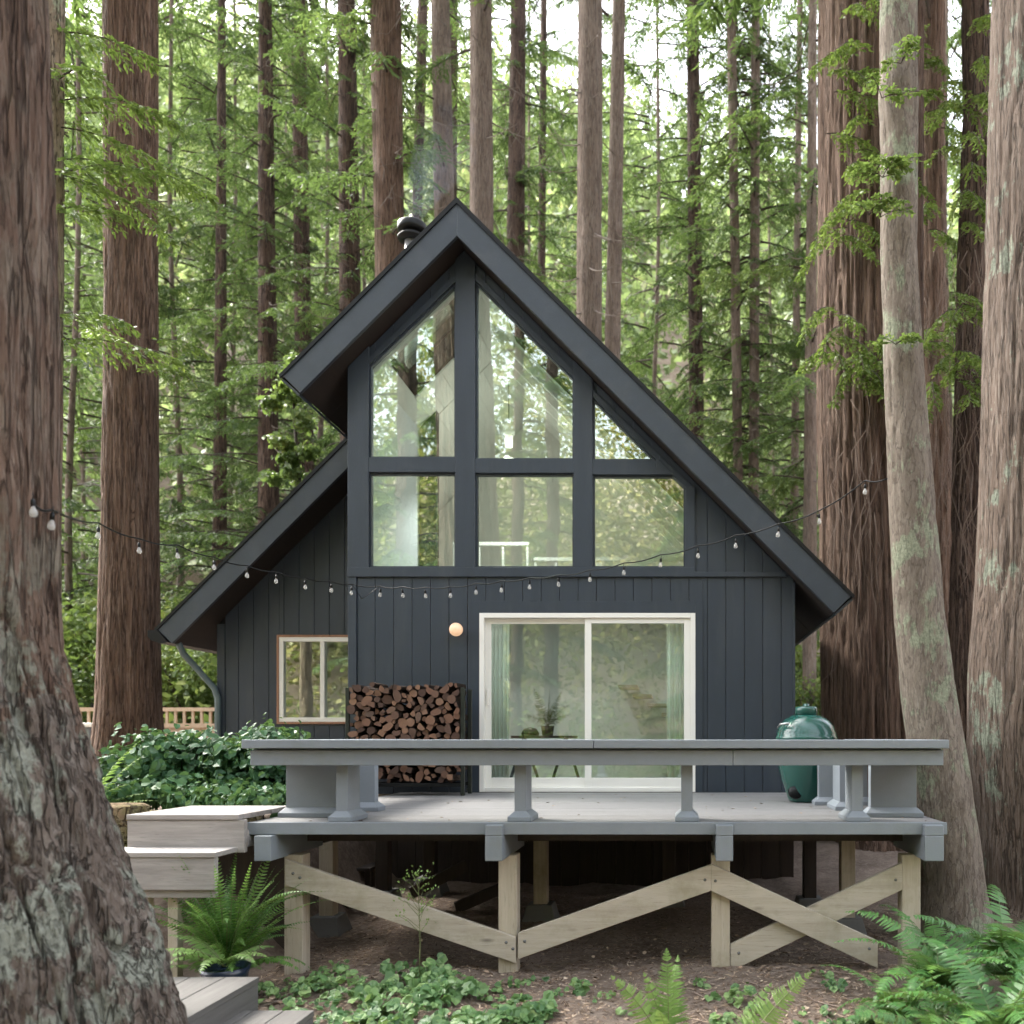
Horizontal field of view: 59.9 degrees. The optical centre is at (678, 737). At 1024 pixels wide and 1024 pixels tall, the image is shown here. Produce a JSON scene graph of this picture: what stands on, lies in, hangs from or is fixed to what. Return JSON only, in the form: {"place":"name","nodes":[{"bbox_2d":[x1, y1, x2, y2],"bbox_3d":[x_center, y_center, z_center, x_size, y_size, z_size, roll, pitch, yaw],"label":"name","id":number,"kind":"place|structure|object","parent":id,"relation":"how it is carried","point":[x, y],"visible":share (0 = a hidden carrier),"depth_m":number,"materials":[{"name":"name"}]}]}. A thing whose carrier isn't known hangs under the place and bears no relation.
{"place":"outdoors","nodes":[
{"label":"outdoors","id":0,"kind":"place"},
{"bbox_2d":[66,0,990,228],"label":"sky","id":1,"kind":"structure","parent":0,"point":[569,20],"materials":[{"name":"white"}]},
{"bbox_2d":[62,102,1023,1023],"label":"ground","id":2,"kind":"structure","parent":0,"point":[352,856],"depth_m":7.28,"materials":[{"name":"soil"}]},
{"bbox_2d":[63,629,95,722],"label":"leafy shrub","id":3,"kind":"object","parent":2,"relation":"on","point":[80,685],"visible":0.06,"depth_m":20.01,"materials":[{"name":"green plant"}]},
{"bbox_2d":[62,584,97,714],"bbox_3d":[-15.065,-1.407,21.684,3.970,5.140,5.035,0,0,8],"label":"leafy shrub","id":4,"kind":"object","parent":2,"relation":"on","point":[89,623],"visible":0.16,"depth_m":21.08,"materials":[{"name":"green plant"}]},
{"bbox_2d":[62,564,97,626],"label":"leafy shrub","id":5,"kind":"object","parent":2,"relation":"on","point":[74,585],"visible":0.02,"depth_m":23.80,"materials":[{"name":"green plant"}]},
{"bbox_2d":[0,0,188,1023],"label":"redwood tree","id":6,"kind":"object","parent":2,"relation":"on","point":[81,939],"visible":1,"depth_m":4.22,"materials":[{"name":"brown plant"}]},
{"bbox_2d":[30,478,887,598],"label":"string lights","id":7,"kind":"object","parent":6,"relation":"attached to","point":[33,504],"visible":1,"depth_m":8.10,"materials":[{"name":"black plastic"}]},
{"bbox_2d":[61,1,161,596],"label":"redwood tree","id":8,"kind":"object","parent":2,"relation":"on","point":[83,478],"visible":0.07,"depth_m":36.10,"materials":[{"name":"green plant"}]},
{"bbox_2d":[61,0,171,610],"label":"redwood tree","id":9,"kind":"object","parent":2,"relation":"on","point":[85,283],"visible":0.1,"depth_m":31.01,"materials":[{"name":"green plant"}]},
{"bbox_2d":[63,599,177,707],"bbox_3d":[-14.637,-1.232,21.572,4.770,4.505,4.105,0,0,1],"label":"leafy shrub","id":10,"kind":"object","parent":2,"relation":"on","point":[93,630],"visible":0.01,"depth_m":21.02,"materials":[{"name":"green plant"}]},
{"bbox_2d":[102,741,155,802],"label":"sword fern","id":11,"kind":"object","parent":2,"relation":"on","point":[114,766],"visible":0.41,"depth_m":7.56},
{"bbox_2d":[110,802,149,846],"bbox_3d":[-4.423,1.199,6.750,0.600,1.362,0.596,0,0,0],"label":"tree stump","id":12,"kind":"object","parent":2,"relation":"on","point":[121,811],"visible":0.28,"depth_m":6.61,"materials":[{"name":"wood"}]},
{"bbox_2d":[49,0,222,598],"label":"redwood tree","id":13,"kind":"object","parent":2,"relation":"on","point":[60,67],"visible":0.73,"depth_m":9.00,"materials":[{"name":"green plant"}]},
{"bbox_2d":[61,4,212,615],"bbox_3d":[-17.016,-14.333,23.564,7.789,29.637,7.537,0,0,6],"label":"redwood tree","id":14,"kind":"object","parent":2,"relation":"on","point":[70,505],"visible":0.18,"depth_m":24.07,"materials":[{"name":"green plant"}]},
{"bbox_2d":[65,0,209,760],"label":"redwood tree","id":15,"kind":"object","parent":2,"relation":"on","point":[128,681],"visible":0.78,"depth_m":12.70,"materials":[{"name":"brown plant"}]},
{"bbox_2d":[80,708,214,739],"bbox_3d":[-11.139,0.134,17.510,3.919,1.492,0.100,0,0,0],"label":"fence","id":16,"kind":"object","parent":2,"relation":"on","point":[200,726],"visible":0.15,"depth_m":17.48,"materials":[{"name":"brown wood"}]},
{"bbox_2d":[90,640,215,722],"bbox_3d":[-11.825,-0.912,20.165,2.989,3.646,3.404,0,0,20],"label":"leafy shrub","id":17,"kind":"object","parent":2,"relation":"on","point":[168,660],"visible":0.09,"depth_m":19.86,"materials":[{"name":"green plant"}]},
{"bbox_2d":[92,650,216,722],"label":"undergrowth","id":18,"kind":"object","parent":2,"relation":"on","point":[178,687],"depth_m":18.84,"materials":[{"name":"green plant"}]},
{"bbox_2d":[62,0,294,617],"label":"redwood tree","id":19,"kind":"object","parent":2,"relation":"on","point":[208,333],"visible":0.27,"depth_m":26.96,"materials":[{"name":"green plant"}]},
{"bbox_2d":[160,573,216,713],"bbox_3d":[-12.887,-1.566,22.770,4.123,5.337,5.229,0,0,-41],"label":"leafy shrub","id":20,"kind":"object","parent":2,"relation":"on","point":[168,605],"visible":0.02,"depth_m":22.26,"materials":[{"name":"green plant"}]},
{"bbox_2d":[162,649,216,722],"bbox_3d":[-10.618,-0.684,19.902,3.079,3.379,3.577,0,0,-16],"label":"leafy shrub","id":21,"kind":"object","parent":2,"relation":"on","point":[201,696],"visible":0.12,"depth_m":19.48,"materials":[{"name":"green plant"}]},
{"bbox_2d":[90,0,294,697],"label":"redwood tree","id":22,"kind":"object","parent":2,"relation":"on","point":[220,362],"visible":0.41,"depth_m":24.88,"materials":[{"name":"green plant"}]},
{"bbox_2d":[97,713,310,818],"bbox_3d":[-4.509,0.416,8.377,2.253,1.328,2.288,0,0,0],"label":"ivy bush","id":23,"kind":"object","parent":2,"relation":"on","point":[170,770],"visible":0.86,"depth_m":7.99,"materials":[{"name":"green plant"}]},
{"bbox_2d":[124,806,285,976],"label":"landing steps","id":24,"kind":"structure","parent":2,"relation":"on","point":[201,840],"depth_m":6.28,"materials":[{"name":"grey wood"}]},
{"bbox_2d":[198,960,251,976],"bbox_3d":[-3.074,1.690,5.860,0.320,0.280,0.320,0,0,0],"label":"plant pot","id":25,"kind":"object","parent":2,"relation":"on","point":[215,970],"visible":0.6,"depth_m":5.85,"materials":[{"name":"blue ceramic"}]},
{"bbox_2d":[167,935,273,972],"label":"sword fern","id":26,"kind":"object","parent":25,"relation":"in","point":[207,954],"visible":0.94,"depth_m":5.80,"materials":[{"name":"plant"}]},
{"bbox_2d":[154,850,328,972],"bbox_3d":[-3.286,1.258,6.135,1.470,1.029,1.300,0,0,0],"label":"sword fern","id":27,"kind":"object","parent":25,"relation":"in","point":[217,929],"visible":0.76,"depth_m":6.12,"materials":[{"name":"plant"}]},
{"bbox_2d":[158,0,320,604],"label":"redwood tree","id":28,"kind":"object","parent":2,"relation":"on","point":[235,200],"visible":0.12,"depth_m":29.62,"materials":[{"name":"green plant"}]},
{"bbox_2d":[173,977,313,1023],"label":"wooden platform","id":29,"kind":"structure","parent":2,"relation":"on","point":[219,1000],"depth_m":5.25,"materials":[{"name":"grey wood"}]},
{"bbox_2d":[158,0,365,572],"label":"redwood tree","id":30,"kind":"object","parent":2,"relation":"on","point":[266,316],"visible":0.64,"depth_m":21.81,"materials":[{"name":"green plant"}]},
{"bbox_2d":[233,0,327,509],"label":"redwood tree","id":31,"kind":"object","parent":2,"relation":"on","point":[255,199],"visible":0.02,"depth_m":41.86,"materials":[{"name":"green plant"}]},
{"bbox_2d":[202,0,364,546],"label":"redwood tree","id":32,"kind":"object","parent":2,"relation":"on","point":[302,153],"visible":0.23,"depth_m":23.82,"materials":[{"name":"green plant"}]},
{"bbox_2d":[162,0,411,610],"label":"redwood tree","id":33,"kind":"object","parent":2,"relation":"on","point":[235,87],"visible":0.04,"depth_m":29.35,"materials":[{"name":"green plant"}]},
{"bbox_2d":[256,349,323,487],"bbox_3d":[-6.732,-2.953,14.967,1.156,7.454,0.668,0,0,0],"label":"maple tree","id":34,"kind":"object","parent":2,"relation":"on","point":[293,454],"visible":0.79,"depth_m":14.92,"materials":[{"name":"green plant"}]},
{"bbox_2d":[218,0,427,459],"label":"redwood tree","id":35,"kind":"object","parent":2,"relation":"on","point":[348,95],"visible":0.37,"depth_m":19.81,"materials":[{"name":"green plant"}]},
{"bbox_2d":[280,0,434,493],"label":"redwood tree","id":36,"kind":"object","parent":2,"relation":"on","point":[361,194],"visible":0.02,"depth_m":32.87,"materials":[{"name":"green plant"}]},
{"bbox_2d":[356,862,374,886],"bbox_3d":[-3.709,1.279,9.475,0.799,0.832,0.450,0,0,0],"label":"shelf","id":37,"kind":"object","parent":2,"relation":"on","point":[368,868],"visible":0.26,"depth_m":9.30,"materials":[{"name":"brown wood"}]},
{"bbox_2d":[291,0,452,362],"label":"redwood tree","id":38,"kind":"object","parent":2,"relation":"on","point":[384,122],"visible":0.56,"depth_m":17.76,"materials":[{"name":"green plant"}]},
{"bbox_2d":[367,0,433,357],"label":"redwood tree","id":39,"kind":"object","parent":2,"relation":"on","point":[422,16],"visible":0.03,"depth_m":29.85,"materials":[{"name":"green plant"}]},
{"bbox_2d":[392,862,438,976],"bbox_3d":[-1.868,1.331,6.159,0.315,0.884,0.236,0,0,0],"label":"flowering weed","id":40,"kind":"object","parent":2,"relation":"on","point":[418,901],"visible":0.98,"depth_m":6.15,"materials":[{"name":"plant"}]},
{"bbox_2d":[408,860,468,898],"bbox_3d":[-2.424,1.431,8.750,0.612,0.343,0.041,0,0,-32],"label":"loose board","id":41,"kind":"object","parent":2,"relation":"on","point":[449,873],"visible":0.93,"depth_m":8.74,"materials":[{"name":"brown wood"}]},
{"bbox_2d":[401,0,507,344],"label":"redwood tree","id":42,"kind":"object","parent":2,"relation":"on","point":[441,140],"visible":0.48,"depth_m":19.82,"materials":[{"name":"grey plant"}]},
{"bbox_2d":[410,0,499,356],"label":"redwood tree","id":43,"kind":"object","parent":2,"relation":"on","point":[453,45],"visible":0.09,"depth_m":26.91,"materials":[{"name":"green plant"}]},
{"bbox_2d":[423,0,510,330],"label":"redwood tree","id":44,"kind":"object","parent":2,"relation":"on","point":[495,83],"visible":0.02,"depth_m":41.90,"materials":[{"name":"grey plant"}]},
{"bbox_2d":[454,884,497,910],"bbox_3d":[-1.968,1.601,8.750,0.618,0.304,0.047,0,0,-31],"label":"loose board","id":45,"kind":"object","parent":2,"relation":"on","point":[476,899],"visible":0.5,"depth_m":8.70,"materials":[{"name":"brown wood"}]},
{"bbox_2d":[404,0,548,271],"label":"redwood tree","id":46,"kind":"object","parent":2,"relation":"on","point":[481,123],"visible":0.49,"depth_m":16.82,"materials":[{"name":"grey plant"}]},
{"bbox_2d":[147,197,854,885],"bbox_3d":[-2.552,-2.721,14.216,8.996,9.202,9.368,0,0,0],"label":"cabin","id":47,"kind":"object","parent":2,"relation":"on","point":[417,477],"visible":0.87,"depth_m":9.95,"materials":[{"name":"wood"}]},
{"bbox_2d":[279,637,347,721],"bbox_3d":[-4.969,-0.815,12.110,1.214,1.185,0.100,0,0,0],"label":"sliding window","id":48,"kind":"structure","parent":47,"relation":"in","point":[302,660],"depth_m":12.10,"materials":[{"name":"white plastic"}]},
{"bbox_2d":[370,285,454,456],"bbox_3d":[-3.046,-4.215,9.941,0.998,2.024,0.058,0,0,0],"label":"window","id":49,"kind":"structure","parent":47,"relation":"in","point":[452,289],"depth_m":9.91,"materials":[{"name":"blue paint"}]},
{"bbox_2d":[370,473,454,566],"bbox_3d":[-3.046,-2.493,9.941,0.998,1.095,0.058,0,0,0],"label":"window","id":50,"kind":"structure","parent":47,"relation":"in","point":[371,474],"depth_m":9.91,"materials":[{"name":"blue paint"}]},
{"bbox_2d":[449,623,462,635],"bbox_3d":[-2.519,-1.226,9.804,0.152,0.152,0.190,0,0,0],"label":"wall lamp","id":51,"kind":"object","parent":47,"relation":"attached to","point":[455,629],"visible":1,"depth_m":9.73,"materials":[{"name":"white glass"}]},
{"bbox_2d":[492,624,508,777],"bbox_3d":[-2.094,-0.387,10.062,0.241,1.961,0.063,0,0,0],"label":"curtain","id":52,"kind":"object","parent":47,"relation":"hanging from","point":[500,681],"visible":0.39,"depth_m":10.06,"materials":[{"name":"fabric"}]},
{"bbox_2d":[502,363,514,447],"bbox_3d":[-2.434,-4.823,12.400,0.180,1.304,0.180,0,0,0],"label":"pendant lamp","id":53,"kind":"object","parent":47,"relation":"hanging from","point":[508,432],"visible":0.98,"depth_m":12.35,"materials":[{"name":"white"}]},
{"bbox_2d":[476,282,573,458],"bbox_3d":[-1.760,-4.215,9.941,1.135,2.060,0.058,0,0,0],"label":"window","id":54,"kind":"structure","parent":47,"relation":"in","point":[478,286],"depth_m":9.91,"materials":[{"name":"glass"}]},
{"bbox_2d":[476,474,573,566],"bbox_3d":[-1.760,-2.489,9.941,1.135,1.086,0.058,0,0,0],"label":"window","id":55,"kind":"structure","parent":47,"relation":"in","point":[477,475],"depth_m":9.91,"materials":[{"name":"blue paint"}]},
{"bbox_2d":[509,736,579,777],"bbox_3d":[-1.744,0.295,11.300,0.900,0.646,0.600,0,0,0],"label":"table","id":56,"kind":"object","parent":47,"relation":"on","point":[534,766],"visible":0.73,"depth_m":11.10,"materials":[{"name":"black metal"}]},
{"bbox_2d":[521,727,539,735],"bbox_3d":[-1.920,-0.083,11.200,0.240,0.110,0.240,0,0,0],"label":"serving bowl","id":57,"kind":"object","parent":56,"relation":"on","point":[530,731],"visible":1,"depth_m":11.12,"materials":[{"name":"green glass"}]},
{"bbox_2d":[525,691,566,735],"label":"potted plant","id":58,"kind":"object","parent":56,"relation":"on","point":[547,730],"visible":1,"depth_m":11.42,"materials":[{"name":"green plant"}]},
{"bbox_2d":[479,613,694,791],"bbox_3d":[-1.042,-0.404,9.939,2.472,2.047,0.122,0,0,0],"label":"sliding door","id":59,"kind":"structure","parent":47,"relation":"in","point":[487,783],"depth_m":9.90,"materials":[{"name":"white plastic"}]},
{"bbox_2d":[593,399,654,459],"bbox_3d":[-0.615,-3.542,9.941,0.740,0.733,0.058,0,0,0],"label":"window","id":60,"kind":"structure","parent":47,"relation":"in","point":[594,402],"depth_m":9.91,"materials":[{"name":"blue paint"}]},
{"bbox_2d":[593,475,684,566],"bbox_3d":[-0.451,-2.480,9.941,1.068,1.068,0.058,0,0,0],"label":"window","id":61,"kind":"structure","parent":47,"relation":"in","point":[594,476],"depth_m":9.91,"materials":[{"name":"blue paint"}]},
{"bbox_2d":[618,685,666,716],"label":"staircase","id":62,"kind":"structure","parent":47,"relation":"attached to","point":[642,696],"depth_m":12.60,"materials":[{"name":"brown wood"}]},
{"bbox_2d":[667,624,683,777],"bbox_3d":[0.010,-0.387,10.062,0.295,1.961,0.063,0,0,0],"label":"curtain","id":63,"kind":"object","parent":47,"relation":"hanging from","point":[675,681],"visible":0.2,"depth_m":10.07,"materials":[{"name":"fabric"}]},
{"bbox_2d":[61,0,959,649],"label":"hillside forest","id":64,"kind":"object","parent":2,"relation":"on","point":[565,208],"visible":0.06,"depth_m":64.27,"materials":[{"name":"green plant"}]},
{"bbox_2d":[450,0,577,314],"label":"redwood tree","id":65,"kind":"object","parent":2,"relation":"on","point":[517,172],"visible":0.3,"depth_m":25.82,"materials":[{"name":"green plant"}]},
{"bbox_2d":[492,0,577,311],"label":"redwood tree","id":66,"kind":"object","parent":2,"relation":"on","point":[542,95],"visible":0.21,"depth_m":29.91,"materials":[{"name":"green plant"}]},
{"bbox_2d":[492,0,577,315],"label":"redwood tree","id":67,"kind":"object","parent":2,"relation":"on","point":[503,190],"visible":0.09,"depth_m":36.19,"materials":[{"name":"green plant"}]},
{"bbox_2d":[525,0,647,349],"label":"redwood tree","id":68,"kind":"object","parent":2,"relation":"on","point":[568,218],"visible":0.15,"depth_m":40.05,"materials":[{"name":"green plant"}]},
{"bbox_2d":[247,792,946,974],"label":"deck","id":69,"kind":"structure","parent":2,"relation":"on","point":[609,816],"depth_m":6.55,"materials":[{"name":"grey paint"}]},
{"bbox_2d":[345,688,471,795],"bbox_3d":[-2.946,0.041,9.480,1.281,1.163,0.360,0,0,0],"label":"firewood rack","id":70,"kind":"object","parent":69,"relation":"on","point":[462,783],"visible":0.46,"depth_m":9.30,"materials":[{"name":"black metal"}]},
{"bbox_2d":[241,739,948,821],"bbox_3d":[-0.607,0.318,7.650,5.164,0.610,2.700,0,0,0],"label":"bench","id":71,"kind":"object","parent":69,"relation":"on","point":[334,780],"visible":1,"depth_m":6.35,"materials":[{"name":"grey paint"}]},
{"bbox_2d":[775,704,837,801],"bbox_3d":[1.249,0.143,8.450,0.610,0.954,0.610,0,0,0],"label":"kamado grill","id":72,"kind":"object","parent":69,"relation":"on","point":[806,722],"visible":0.66,"depth_m":8.25,"materials":[{"name":"green ceramic"}]},
{"bbox_2d":[534,0,661,341],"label":"redwood tree","id":73,"kind":"object","parent":2,"relation":"on","point":[589,170],"visible":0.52,"depth_m":15.80,"materials":[{"name":"grey plant"}]},
{"bbox_2d":[535,0,699,399],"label":"redwood tree","id":74,"kind":"object","parent":2,"relation":"on","point":[614,258],"visible":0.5,"depth_m":17.88,"materials":[{"name":"grey plant"}]},
{"bbox_2d":[258,952,989,1023],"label":"ground cover","id":75,"kind":"object","parent":2,"relation":"on","point":[430,985],"visible":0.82,"depth_m":5.70,"materials":[{"name":"green plant"}]},
{"bbox_2d":[258,889,999,1023],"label":"needle litter","id":76,"kind":"object","parent":2,"relation":"on","point":[613,966],"visible":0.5,"depth_m":6.62,"materials":[{"name":"plant"}]},
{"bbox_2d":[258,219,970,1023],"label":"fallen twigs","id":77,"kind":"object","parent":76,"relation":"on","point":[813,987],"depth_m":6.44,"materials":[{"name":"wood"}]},
{"bbox_2d":[611,948,690,1023],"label":"sword fern","id":78,"kind":"object","parent":2,"relation":"on","point":[658,1015],"visible":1,"depth_m":5.14,"materials":[{"name":"plant"}]},
{"bbox_2d":[544,0,775,459],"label":"redwood tree","id":79,"kind":"object","parent":2,"relation":"on","point":[676,203],"visible":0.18,"depth_m":29.99,"materials":[{"name":"green plant"}]},
{"bbox_2d":[602,0,802,463],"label":"redwood tree","id":80,"kind":"object","parent":2,"relation":"on","point":[693,148],"visible":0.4,"depth_m":23.85,"materials":[{"name":"green plant"}]},
{"bbox_2d":[661,0,805,534],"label":"redwood tree","id":81,"kind":"object","parent":2,"relation":"on","point":[738,400],"visible":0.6,"depth_m":21.90,"materials":[{"name":"green plant"}]},
{"bbox_2d":[686,0,817,652],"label":"redwood tree","id":82,"kind":"object","parent":2,"relation":"on","point":[753,356],"visible":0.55,"depth_m":21.89,"materials":[{"name":"green plant"}]},
{"bbox_2d":[709,1,819,637],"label":"redwood tree","id":83,"kind":"object","parent":2,"relation":"on","point":[762,256],"visible":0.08,"depth_m":40.08,"materials":[{"name":"green plant"}]},
{"bbox_2d":[722,0,819,661],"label":"redwood tree","id":84,"kind":"object","parent":2,"relation":"on","point":[797,308],"visible":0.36,"depth_m":26.92,"materials":[{"name":"green plant"}]},
{"bbox_2d":[734,971,810,1023],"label":"sword fern","id":85,"kind":"object","parent":2,"relation":"on","point":[753,1016],"visible":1,"depth_m":5.18,"materials":[{"name":"plant"}]},
{"bbox_2d":[608,0,937,851],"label":"redwood tree","id":86,"kind":"object","parent":2,"relation":"on","point":[860,674],"visible":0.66,"depth_m":11.91,"materials":[{"name":"brown plant"}]},
{"bbox_2d":[732,0,817,706],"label":"redwood tree","id":87,"kind":"object","parent":2,"relation":"on","point":[809,479],"visible":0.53,"depth_m":20.90,"materials":[{"name":"green plant"}]},
{"bbox_2d":[746,1,819,634],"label":"redwood tree","id":88,"kind":"object","parent":2,"relation":"on","point":[783,298],"depth_m":34.00,"materials":[{"name":"green plant"}]},
{"bbox_2d":[795,671,820,714],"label":"leafy shrub","id":89,"kind":"object","parent":2,"relation":"on","point":[800,693],"visible":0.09,"depth_m":20.69,"materials":[{"name":"green plant"}]},
{"bbox_2d":[795,637,820,715],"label":"leafy shrub","id":90,"kind":"object","parent":2,"relation":"on","point":[799,662],"visible":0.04,"depth_m":23.13,"materials":[{"name":"green plant"}]},
{"bbox_2d":[676,0,963,627],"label":"redwood tree","id":91,"kind":"object","parent":2,"relation":"on","point":[937,355],"visible":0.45,"depth_m":13.99,"materials":[{"name":"brown plant"}]},
{"bbox_2d":[695,0,990,748],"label":"redwood tree","id":92,"kind":"object","parent":2,"relation":"on","point":[967,315],"visible":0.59,"depth_m":11.99,"materials":[{"name":"brown plant"}]},
{"bbox_2d":[817,38,960,509],"bbox_3d":[7.897,-18.118,31.978,7.956,38.080,7.420,0,0,-13],"label":"redwood tree","id":93,"kind":"object","parent":2,"relation":"on","point":[950,296],"depth_m":32.22,"materials":[{"name":"green plant"}]},
{"bbox_2d":[820,965,974,1023],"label":"sword fern","id":94,"kind":"object","parent":2,"relation":"on","point":[912,1001],"visible":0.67,"depth_m":5.30,"materials":[{"name":"plant"}]},
{"bbox_2d":[817,0,991,645],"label":"redwood tree","id":95,"kind":"object","parent":2,"relation":"on","point":[947,143],"visible":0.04,"depth_m":26.06,"materials":[{"name":"plant"}]},
{"bbox_2d":[846,0,997,950],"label":"redwood tree","id":96,"kind":"object","parent":2,"relation":"on","point":[953,887],"visible":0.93,"depth_m":7.58,"materials":[{"name":"brown plant"}]},
{"bbox_2d":[845,988,1011,1023],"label":"sword fern","id":97,"kind":"object","parent":2,"relation":"on","point":[933,1019],"visible":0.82,"depth_m":4.91,"materials":[{"name":"plant"}]},
{"bbox_2d":[834,904,1023,1005],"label":"sword fern","id":98,"kind":"object","parent":2,"relation":"on","point":[926,952],"visible":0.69,"depth_m":5.68,"materials":[{"name":"plant"}]},
{"bbox_2d":[868,938,1023,1023],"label":"sword fern","id":99,"kind":"object","parent":2,"relation":"on","point":[1013,1007],"visible":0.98,"depth_m":5.11,"materials":[{"name":"plant"}]},
{"bbox_2d":[946,31,962,316],"bbox_3d":[10.497,-14.181,25.500,7.955,30.692,7.697,0,0,-14],"label":"redwood tree","id":100,"kind":"object","parent":2,"relation":"on","point":[949,46],"visible":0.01,"depth_m":24.93,"materials":[{"name":"green plant"}]},
{"bbox_2d":[901,884,1023,985],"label":"sword fern","id":101,"kind":"object","parent":2,"relation":"on","point":[975,934],"visible":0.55,"depth_m":6.06,"materials":[{"name":"plant"}]},
{"bbox_2d":[937,929,1023,1004],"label":"sword fern","id":102,"kind":"object","parent":2,"relation":"on","point":[1017,966],"visible":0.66,"depth_m":5.57,"materials":[{"name":"plant"}]},
{"bbox_2d":[967,0,1023,923],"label":"redwood tree","id":103,"kind":"object","parent":2,"relation":"on","point":[995,712],"visible":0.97,"depth_m":8.48,"materials":[{"name":"brown plant"}]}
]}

